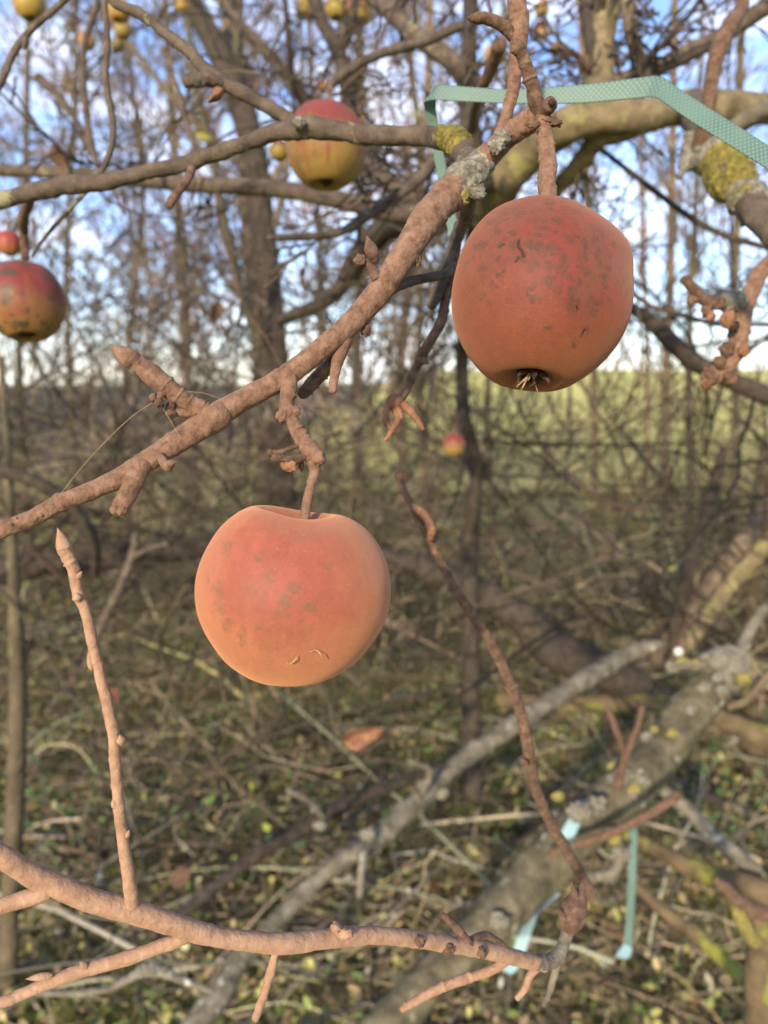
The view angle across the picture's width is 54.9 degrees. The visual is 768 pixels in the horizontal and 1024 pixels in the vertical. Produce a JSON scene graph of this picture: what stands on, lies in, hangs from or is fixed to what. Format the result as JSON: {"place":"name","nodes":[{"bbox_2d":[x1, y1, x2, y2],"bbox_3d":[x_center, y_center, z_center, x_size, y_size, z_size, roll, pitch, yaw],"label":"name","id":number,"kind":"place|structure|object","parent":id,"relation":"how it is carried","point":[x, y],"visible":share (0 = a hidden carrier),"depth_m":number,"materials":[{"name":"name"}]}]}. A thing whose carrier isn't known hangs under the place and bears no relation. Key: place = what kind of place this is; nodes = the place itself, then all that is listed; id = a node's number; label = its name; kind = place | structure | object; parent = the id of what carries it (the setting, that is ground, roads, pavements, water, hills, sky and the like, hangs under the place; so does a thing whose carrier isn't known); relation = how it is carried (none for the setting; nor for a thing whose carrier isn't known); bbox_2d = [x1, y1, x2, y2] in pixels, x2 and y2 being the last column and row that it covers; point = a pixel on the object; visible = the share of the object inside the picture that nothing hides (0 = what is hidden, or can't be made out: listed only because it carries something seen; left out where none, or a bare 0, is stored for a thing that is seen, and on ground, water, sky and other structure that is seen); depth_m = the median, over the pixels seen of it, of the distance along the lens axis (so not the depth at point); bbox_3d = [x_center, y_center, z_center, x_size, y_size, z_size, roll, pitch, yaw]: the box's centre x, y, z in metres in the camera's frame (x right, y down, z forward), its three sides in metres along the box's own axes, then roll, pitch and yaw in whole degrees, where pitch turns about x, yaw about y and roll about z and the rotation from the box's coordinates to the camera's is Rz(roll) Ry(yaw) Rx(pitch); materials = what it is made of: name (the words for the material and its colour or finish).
{"place":"outdoors","nodes":[
{"label":"outdoors","id":0,"kind":"place"},
{"bbox_2d":[0,387,368,473],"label":"ploughed field","id":1,"kind":"structure","parent":0,"point":[303,415],"depth_m":30.91,"materials":[{"name":"brown soil"}]},
{"bbox_2d":[7,385,380,452],"bbox_3d":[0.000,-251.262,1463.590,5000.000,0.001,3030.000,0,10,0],"label":"ground","id":2,"kind":"structure","parent":0,"point":[312,428],"depth_m":37.72,"materials":[{"name":"green plant"}]},
{"bbox_2d":[0,0,767,441],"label":"wood","id":3,"kind":"object","parent":2,"relation":"on","point":[382,104],"visible":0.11,"depth_m":23.74,"materials":[{"name":"brown plant"}]},
{"bbox_2d":[0,0,767,1023],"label":"bramble","id":4,"kind":"object","parent":2,"relation":"on","point":[192,520],"depth_m":2.19,"materials":[{"name":"brown plant"}]},
{"bbox_2d":[0,464,101,579],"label":"dead branch","id":5,"kind":"object","parent":4,"relation":"attached to","point":[78,513],"visible":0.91,"depth_m":1.22,"materials":[{"name":"brown wood"}]},
{"bbox_2d":[110,687,118,700],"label":"dead leaf","id":6,"kind":"object","parent":4,"relation":"attached to","point":[114,692],"visible":0.91,"depth_m":1.79,"materials":[{"name":"brown plant"}]},
{"bbox_2d":[83,532,168,668],"bbox_3d":[-0.457,0.163,1.311,0.190,0.255,0.037,2,10,11],"label":"dead branch","id":7,"kind":"object","parent":4,"relation":"attached to","point":[134,553],"visible":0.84,"depth_m":1.29,"materials":[{"name":"brown wood"}]},
{"bbox_2d":[168,868,191,886],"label":"dead leaf","id":8,"kind":"object","parent":4,"relation":"attached to","point":[179,877],"visible":1,"depth_m":1.14,"materials":[{"name":"brown plant"}]},
{"bbox_2d":[0,532,654,697],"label":"dead branch","id":9,"kind":"object","parent":4,"relation":"attached to","point":[559,653],"visible":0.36,"depth_m":1.98,"materials":[{"name":"brown wood"}]},
{"bbox_2d":[495,692,767,750],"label":"dead branch","id":10,"kind":"object","parent":4,"relation":"on","point":[754,734],"visible":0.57,"depth_m":1.98,"materials":[{"name":"wood"}]},
{"bbox_2d":[623,831,767,905],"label":"dead branch","id":11,"kind":"object","parent":4,"relation":"attached to","point":[752,887],"visible":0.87,"depth_m":1.42,"materials":[{"name":"wood"}]},
{"bbox_2d":[665,445,727,659],"bbox_3d":[0.926,0.127,2.203,0.220,0.646,0.054,-8,12,-37],"label":"dead branch","id":12,"kind":"object","parent":4,"relation":"attached to","point":[676,624],"visible":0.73,"depth_m":2.19,"materials":[{"name":"brown wood"}]},
{"bbox_2d":[647,498,767,668],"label":"dead branch","id":13,"kind":"object","parent":4,"relation":"on","point":[708,584],"visible":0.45,"depth_m":2.32,"materials":[{"name":"brown wood"}]},
{"bbox_2d":[659,786,761,875],"bbox_3d":[0.639,0.625,1.464,0.205,0.140,0.036,7,12,34],"label":"dead branch","id":14,"kind":"object","parent":4,"relation":"attached to","point":[728,849],"visible":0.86,"depth_m":1.45,"materials":[{"name":"wood"}]},
{"bbox_2d":[665,531,767,665],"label":"dead branch","id":15,"kind":"object","parent":4,"relation":"attached to","point":[752,560],"visible":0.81,"depth_m":2.08,"materials":[{"name":"brown wood"}]},
{"bbox_2d":[741,444,767,789],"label":"dead branch","id":16,"kind":"object","parent":4,"relation":"attached to","point":[751,710],"visible":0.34,"depth_m":2.57,"materials":[{"name":"wood"}]},
{"bbox_2d":[0,453,767,1023],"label":"woodland floor","id":17,"kind":"structure","parent":0,"point":[598,1019],"depth_m":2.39,"materials":[{"name":"brown plant"}]},
{"bbox_2d":[0,356,26,1023],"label":"sapling stem","id":18,"kind":"object","parent":17,"relation":"on","point":[13,818],"visible":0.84,"depth_m":1.59,"materials":[{"name":"brown plant"}]},
{"bbox_2d":[0,5,225,635],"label":"bare tree","id":19,"kind":"object","parent":17,"relation":"on","point":[28,54],"visible":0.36,"depth_m":4.18,"materials":[{"name":"brown plant"}]},
{"bbox_2d":[0,0,253,591],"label":"bare tree","id":20,"kind":"object","parent":17,"relation":"on","point":[74,3],"visible":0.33,"depth_m":5.18,"materials":[{"name":"brown plant"}]},
{"bbox_2d":[0,0,276,614],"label":"bare tree","id":21,"kind":"object","parent":17,"relation":"on","point":[138,244],"visible":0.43,"depth_m":4.30,"materials":[{"name":"brown plant"}]},
{"bbox_2d":[0,0,287,564],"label":"bare tree","id":22,"kind":"object","parent":17,"relation":"on","point":[171,61],"visible":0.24,"depth_m":5.57,"materials":[{"name":"brown plant"}]},
{"bbox_2d":[30,0,338,504],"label":"bare tree","id":23,"kind":"object","parent":17,"relation":"on","point":[244,212],"visible":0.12,"depth_m":6.45,"materials":[{"name":"beige plant"}]},
{"bbox_2d":[54,0,410,693],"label":"bare tree","id":24,"kind":"object","parent":17,"relation":"on","point":[197,23],"visible":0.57,"depth_m":3.34,"materials":[{"name":"brown plant"}]},
{"bbox_2d":[149,753,489,938],"bbox_3d":[-0.083,0.601,1.532,0.865,0.156,0.060,-8,13,-40],"label":"dead branch","id":25,"kind":"object","parent":17,"relation":"on","point":[286,837],"visible":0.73,"depth_m":1.45,"materials":[{"name":"wood"}]},
{"bbox_2d":[186,4,460,517],"bbox_3d":[0.040,-3.899,7.806,3.288,8.327,4.195,-7,12,-36],"label":"bare tree","id":26,"kind":"object","parent":17,"relation":"on","point":[356,348],"visible":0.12,"depth_m":7.96,"materials":[{"name":"beige plant"}]},
{"bbox_2d":[155,1,495,513],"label":"bare tree","id":27,"kind":"object","parent":17,"relation":"on","point":[310,40],"visible":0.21,"depth_m":6.17,"materials":[{"name":"brown plant"}]},
{"bbox_2d":[159,0,525,647],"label":"bare tree","id":28,"kind":"object","parent":17,"relation":"on","point":[416,114],"visible":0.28,"depth_m":3.98,"materials":[{"name":"brown plant"}]},
{"bbox_2d":[342,726,381,750],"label":"dead leaf","id":29,"kind":"object","parent":17,"relation":"on","point":[357,739],"visible":1,"depth_m":1.24,"materials":[{"name":"brown plant"}]},
{"bbox_2d":[0,384,758,538],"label":"hedge thicket","id":30,"kind":"object","parent":17,"relation":"on","point":[250,499],"visible":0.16,"depth_m":8.38,"materials":[{"name":"brown plant"}]},
{"bbox_2d":[0,0,767,801],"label":"apple tree","id":31,"kind":"object","parent":17,"relation":"on","point":[732,180],"visible":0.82,"depth_m":0.87,"materials":[{"name":"brown plant"}]},
{"bbox_2d":[0,220,20,255],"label":"apple","id":32,"kind":"object","parent":31,"relation":"hanging from","point":[9,243],"visible":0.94,"depth_m":0.79,"materials":[{"name":"red plant"}]},
{"bbox_2d":[12,0,46,22],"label":"apple","id":33,"kind":"object","parent":31,"relation":"hanging from","point":[29,11],"visible":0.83,"depth_m":1.29,"materials":[{"name":"yellow plant"}]},
{"bbox_2d":[0,0,69,91],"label":"twig","id":34,"kind":"object","parent":31,"relation":"attached to","point":[21,42],"visible":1,"depth_m":0.50,"materials":[{"name":"brown wood"}]},
{"bbox_2d":[47,142,69,175],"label":"dead leaf","id":35,"kind":"object","parent":31,"relation":"hanging from","point":[59,160],"visible":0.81,"depth_m":0.89,"materials":[{"name":"brown plant"}]},
{"bbox_2d":[34,72,100,167],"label":"twig","id":36,"kind":"object","parent":31,"relation":"on","point":[50,88],"visible":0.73,"depth_m":0.90,"materials":[{"name":"brown wood"}]},
{"bbox_2d":[31,0,116,256],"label":"twig","id":37,"kind":"object","parent":31,"relation":"attached to","point":[110,110],"visible":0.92,"depth_m":0.44,"materials":[{"name":"brown wood"}]},
{"bbox_2d":[77,30,96,51],"bbox_3d":[-0.803,-1.297,2.011,0.048,0.090,0.077,0,10,0],"label":"apple","id":38,"kind":"object","parent":31,"relation":"hanging from","point":[92,42],"visible":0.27,"depth_m":1.99,"materials":[{"name":"yellow plant"}]},
{"bbox_2d":[79,0,100,167],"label":"twig","id":39,"kind":"object","parent":31,"relation":"hanging from","point":[83,74],"visible":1,"depth_m":0.75,"materials":[{"name":"brown wood"}]},
{"bbox_2d":[111,36,124,52],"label":"apple","id":40,"kind":"object","parent":31,"relation":"hanging from","point":[115,40],"visible":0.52,"depth_m":1.89,"materials":[{"name":"yellow plant"}]},
{"bbox_2d":[108,0,130,23],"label":"apple","id":41,"kind":"object","parent":31,"relation":"hanging from","point":[117,16],"visible":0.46,"depth_m":1.49,"materials":[{"name":"yellow plant"}]},
{"bbox_2d":[113,22,131,39],"bbox_3d":[-0.600,-1.129,1.709,0.041,0.077,0.066,0,10,0],"label":"apple","id":42,"kind":"object","parent":31,"relation":"hanging from","point":[122,31],"visible":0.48,"depth_m":1.69,"materials":[{"name":"yellow plant"}]},
{"bbox_2d":[37,960,212,997],"bbox_3d":[-0.280,0.505,0.802,0.191,0.038,0.017,0,10,0],"label":"dead branch","id":43,"kind":"object","parent":31,"relation":"attached to","point":[151,969],"visible":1,"depth_m":0.80,"materials":[{"name":"grey wood"}]},
{"bbox_2d":[169,72,197,151],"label":"twig","id":44,"kind":"object","parent":31,"relation":"attached to","point":[180,101],"visible":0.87,"depth_m":0.70,"materials":[{"name":"brown wood"}]},
{"bbox_2d":[175,0,191,13],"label":"apple","id":45,"kind":"object","parent":31,"relation":"hanging from","point":[180,5],"visible":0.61,"depth_m":1.69,"materials":[{"name":"yellow plant"}]},
{"bbox_2d":[196,128,212,139],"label":"dead leaf","id":46,"kind":"object","parent":31,"relation":"hanging from","point":[202,134],"visible":1,"depth_m":1.60,"materials":[{"name":"yellow plant"}]},
{"bbox_2d":[210,301,223,323],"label":"dead leaf","id":47,"kind":"object","parent":31,"relation":"attached to","point":[216,308],"visible":0.94,"depth_m":1.29,"materials":[{"name":"brown plant"}]},
{"bbox_2d":[269,140,286,161],"bbox_3d":[-0.123,-0.424,0.853,0.022,0.038,0.031,-5,11,-25],"label":"apple","id":48,"kind":"object","parent":31,"relation":"hanging from","point":[277,151],"visible":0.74,"depth_m":0.84,"materials":[{"name":"yellow plant"}]},
{"bbox_2d":[299,0,323,20],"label":"apple","id":49,"kind":"object","parent":31,"relation":"hanging from","point":[303,4],"visible":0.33,"depth_m":1.44,"materials":[{"name":"yellow plant"}]},
{"bbox_2d":[0,0,633,539],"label":"branch","id":50,"kind":"object","parent":31,"relation":"attached to","point":[460,186],"depth_m":0.26,"materials":[{"name":"brown wood"}]},
{"bbox_2d":[0,230,65,341],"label":"apple","id":51,"kind":"object","parent":50,"relation":"hanging from","point":[32,302],"visible":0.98,"depth_m":0.54,"materials":[{"name":"red plant"}]},
{"bbox_2d":[61,404,149,492],"bbox_3d":[-0.095,-0.022,0.254,0.034,0.034,0.007,0,10,0],"label":"spider thread","id":52,"kind":"object","parent":50,"relation":"attached to","point":[102,444],"visible":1,"depth_m":0.25,"materials":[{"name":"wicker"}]},
{"bbox_2d":[207,86,226,102],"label":"dead leaf","id":53,"kind":"object","parent":50,"relation":"attached to","point":[218,94],"visible":1,"depth_m":0.38,"materials":[{"name":"brown plant"}]},
{"bbox_2d":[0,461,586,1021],"bbox_3d":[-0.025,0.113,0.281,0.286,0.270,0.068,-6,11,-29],"label":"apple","id":54,"kind":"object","parent":50,"relation":"attached to","point":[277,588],"depth_m":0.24,"materials":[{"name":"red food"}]},
{"bbox_2d":[423,76,767,235],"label":"plastic strap","id":55,"kind":"object","parent":50,"relation":"attached to","point":[706,118],"visible":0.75,"depth_m":0.35,"materials":[{"name":"teal plastic"}]},
{"bbox_2d":[317,80,326,92],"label":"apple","id":56,"kind":"object","parent":31,"relation":"hanging from","point":[324,84],"visible":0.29,"depth_m":1.69,"materials":[{"name":"brown plant"}]},
{"bbox_2d":[324,0,346,22],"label":"apple","id":57,"kind":"object","parent":31,"relation":"hanging from","point":[332,8],"visible":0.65,"depth_m":1.58,"materials":[{"name":"yellow plant"}]},
{"bbox_2d":[352,54,364,93],"bbox_3d":[-0.055,-0.807,1.350,0.046,0.080,0.055,9,14,43],"label":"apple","id":58,"kind":"object","parent":31,"relation":"hanging from","point":[359,83],"visible":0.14,"depth_m":1.34,"materials":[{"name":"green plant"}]},
{"bbox_2d":[346,0,372,26],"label":"apple","id":59,"kind":"object","parent":31,"relation":"hanging from","point":[368,12],"visible":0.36,"depth_m":1.44,"materials":[{"name":"yellow plant"}]},
{"bbox_2d":[326,20,464,88],"bbox_3d":[0.010,-0.393,0.637,0.137,0.081,0.016,-6,11,-30],"label":"twig","id":60,"kind":"object","parent":31,"relation":"attached to","point":[358,63],"visible":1,"depth_m":0.64,"materials":[{"name":"brown wood"}]},
{"bbox_2d":[285,80,366,191],"bbox_3d":[-0.047,-0.309,0.598,0.066,0.090,0.066,0,10,0],"label":"apple","id":61,"kind":"object","parent":60,"relation":"hanging from","point":[327,166],"visible":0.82,"depth_m":0.58,"materials":[{"name":"yellow plant"}]},
{"bbox_2d":[442,408,464,455],"bbox_3d":[0.162,-0.185,1.721,0.052,0.107,0.105,1,10,4],"label":"apple","id":62,"kind":"object","parent":31,"relation":"hanging from","point":[453,444],"visible":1,"depth_m":1.68,"materials":[{"name":"red plant"}]},
{"bbox_2d":[483,36,504,66],"bbox_3d":[0.253,-1.069,1.707,0.050,0.089,0.072,0,10,0],"label":"apple","id":63,"kind":"object","parent":31,"relation":"hanging from","point":[486,52],"visible":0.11,"depth_m":1.69,"materials":[{"name":"yellow plant"}]},
{"bbox_2d":[395,472,596,901],"bbox_3d":[0.084,0.128,0.446,0.159,0.311,0.053,-4,11,-21],"label":"twig","id":64,"kind":"object","parent":31,"relation":"attached to","point":[424,521],"visible":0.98,"depth_m":0.42,"materials":[{"name":"wood"}]},
{"bbox_2d":[532,20,547,30],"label":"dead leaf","id":65,"kind":"object","parent":31,"relation":"hanging from","point":[540,22],"visible":0.23,"depth_m":1.89,"materials":[{"name":"brown plant"}]},
{"bbox_2d":[534,0,549,17],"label":"apple","id":66,"kind":"object","parent":31,"relation":"hanging from","point":[545,10],"visible":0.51,"depth_m":1.89,"materials":[{"name":"yellow plant"}]},
{"bbox_2d":[538,26,547,39],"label":"apple","id":67,"kind":"object","parent":31,"relation":"hanging from","point":[540,29],"visible":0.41,"depth_m":1.79,"materials":[{"name":"orange plant"}]},
{"bbox_2d":[549,40,562,57],"bbox_3d":[0.466,-1.272,2.013,0.038,0.075,0.070,0,10,0],"label":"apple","id":68,"kind":"object","parent":31,"relation":"hanging from","point":[551,54],"visible":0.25,"depth_m":1.99,"materials":[{"name":"brown plant"}]},
{"bbox_2d":[356,604,767,1023],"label":"dead limb","id":69,"kind":"object","parent":31,"relation":"attached to","point":[537,874],"visible":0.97,"depth_m":1.04,"materials":[{"name":"grey wood"}]},
{"bbox_2d":[502,893,558,974],"bbox_3d":[0.218,0.590,1.074,0.025,0.052,0.186,7,12,33],"label":"plastic strap","id":70,"kind":"object","parent":69,"relation":"attached to","point":[523,938],"visible":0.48,"depth_m":1.03,"materials":[{"name":"teal plastic"}]},
{"bbox_2d":[561,800,636,958],"bbox_3d":[0.333,0.511,1.091,0.094,0.217,0.232,6,11,31],"label":"plastic strap","id":71,"kind":"object","parent":69,"relation":"attached to","point":[569,829],"visible":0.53,"depth_m":1.06,"materials":[{"name":"teal plastic"}]},
{"bbox_2d":[674,613,698,655],"bbox_3d":[0.542,0.219,1.324,0.016,0.059,0.090,8,13,40],"label":"snowberry","id":72,"kind":"object","parent":69,"relation":"hanging from","point":[678,650],"visible":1,"depth_m":1.30,"materials":[{"name":"grey"}]},
{"bbox_2d":[680,253,767,391],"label":"fruiting spur","id":73,"kind":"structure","parent":31,"relation":"attached to","point":[737,307],"depth_m":0.43,"materials":[{"name":"brown plant"}]},
{"bbox_2d":[0,496,767,1023],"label":"dry grass","id":74,"kind":"structure","parent":17,"relation":"on","point":[440,908],"depth_m":2.19,"materials":[{"name":"beige plant"}]},
{"bbox_2d":[0,505,767,1023],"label":"fallen twigs","id":75,"kind":"object","parent":17,"relation":"on","point":[220,961],"visible":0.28,"depth_m":2.05,"materials":[{"name":"brown wood"}]},
{"bbox_2d":[0,228,767,908],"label":"dead twig tangle","id":76,"kind":"object","parent":17,"relation":"on","point":[368,528],"visible":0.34,"depth_m":2.55,"materials":[{"name":"brown wood"}]},
{"bbox_2d":[0,502,767,1023],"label":"dark fallen twigs","id":77,"kind":"object","parent":17,"relation":"on","point":[330,884],"visible":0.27,"depth_m":2.08,"materials":[{"name":"brown wood"}]},
{"bbox_2d":[0,343,767,749],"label":"undergrowth","id":78,"kind":"object","parent":17,"relation":"on","point":[530,485],"visible":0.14,"depth_m":5.52,"materials":[{"name":"brown plant"}]},
{"bbox_2d":[0,494,767,914],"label":"green leaves","id":79,"kind":"object","parent":17,"relation":"on","point":[384,814],"visible":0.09,"depth_m":2.47,"materials":[{"name":"green plant"}]},
{"bbox_2d":[31,434,767,938],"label":"yellow leaves","id":80,"kind":"object","parent":17,"relation":"on","point":[191,644],"visible":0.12,"depth_m":2.74,"materials":[{"name":"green plant"}]},
{"bbox_2d":[180,640,667,1023],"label":"dead branch","id":81,"kind":"object","parent":17,"relation":"on","point":[207,1008],"visible":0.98,"depth_m":1.42,"materials":[{"name":"grey wood"}]},
{"bbox_2d":[324,0,580,535],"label":"bare tree","id":82,"kind":"object","parent":17,"relation":"on","point":[428,24],"visible":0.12,"depth_m":6.96,"materials":[{"name":"beige plant"}]},
{"bbox_2d":[353,0,767,624],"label":"bare tree","id":83,"kind":"object","parent":17,"relation":"on","point":[569,148],"visible":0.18,"depth_m":4.31,"materials":[{"name":"brown plant"}]},
{"bbox_2d":[481,3,765,527],"bbox_3d":[2.420,-3.515,7.202,2.431,7.746,3.245,-6,11,-30],"label":"bare tree","id":84,"kind":"object","parent":17,"relation":"on","point":[592,387],"visible":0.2,"depth_m":7.37,"materials":[{"name":"beige plant"}]},
{"bbox_2d":[516,0,735,562],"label":"bare tree","id":85,"kind":"object","parent":17,"relation":"on","point":[671,181],"visible":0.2,"depth_m":5.97,"materials":[{"name":"beige plant"}]},
{"bbox_2d":[520,0,765,542],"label":"bare tree","id":86,"kind":"object","parent":17,"relation":"on","point":[644,265],"visible":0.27,"depth_m":6.58,"materials":[{"name":"beige plant"}]},
{"bbox_2d":[636,879,743,985],"bbox_3d":[0.517,0.706,1.257,0.200,0.107,0.041,8,13,39],"label":"dead branch","id":87,"kind":"object","parent":17,"relation":"on","point":[709,946],"visible":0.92,"depth_m":1.25,"materials":[{"name":"wood"}]},
{"bbox_2d":[615,1,767,552],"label":"bare tree","id":88,"kind":"object","parent":17,"relation":"on","point":[695,200],"visible":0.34,"depth_m":4.98,"materials":[{"name":"brown plant"}]},
{"bbox_2d":[620,0,767,546],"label":"bare tree","id":89,"kind":"object","parent":17,"relation":"on","point":[740,76],"visible":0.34,"depth_m":5.37,"materials":[{"name":"brown plant"}]},
{"bbox_2d":[712,876,767,1023],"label":"mossy stump","id":90,"kind":"object","parent":17,"relation":"on","point":[750,918],"visible":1,"depth_m":0.93,"materials":[{"name":"wood"}]},
{"bbox_2d":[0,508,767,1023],"bbox_3d":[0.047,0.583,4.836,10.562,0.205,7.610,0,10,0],"label":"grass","id":91,"kind":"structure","parent":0,"point":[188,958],"depth_m":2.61,"materials":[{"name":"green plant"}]},
{"bbox_2d":[0,0,767,384],"label":"sky","id":92,"kind":"structure","parent":0,"point":[760,52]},
{"bbox_2d":[295,370,767,490],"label":"meadow","id":93,"kind":"structure","parent":0,"point":[577,391],"depth_m":27.35,"materials":[{"name":"green plant"}]}
]}

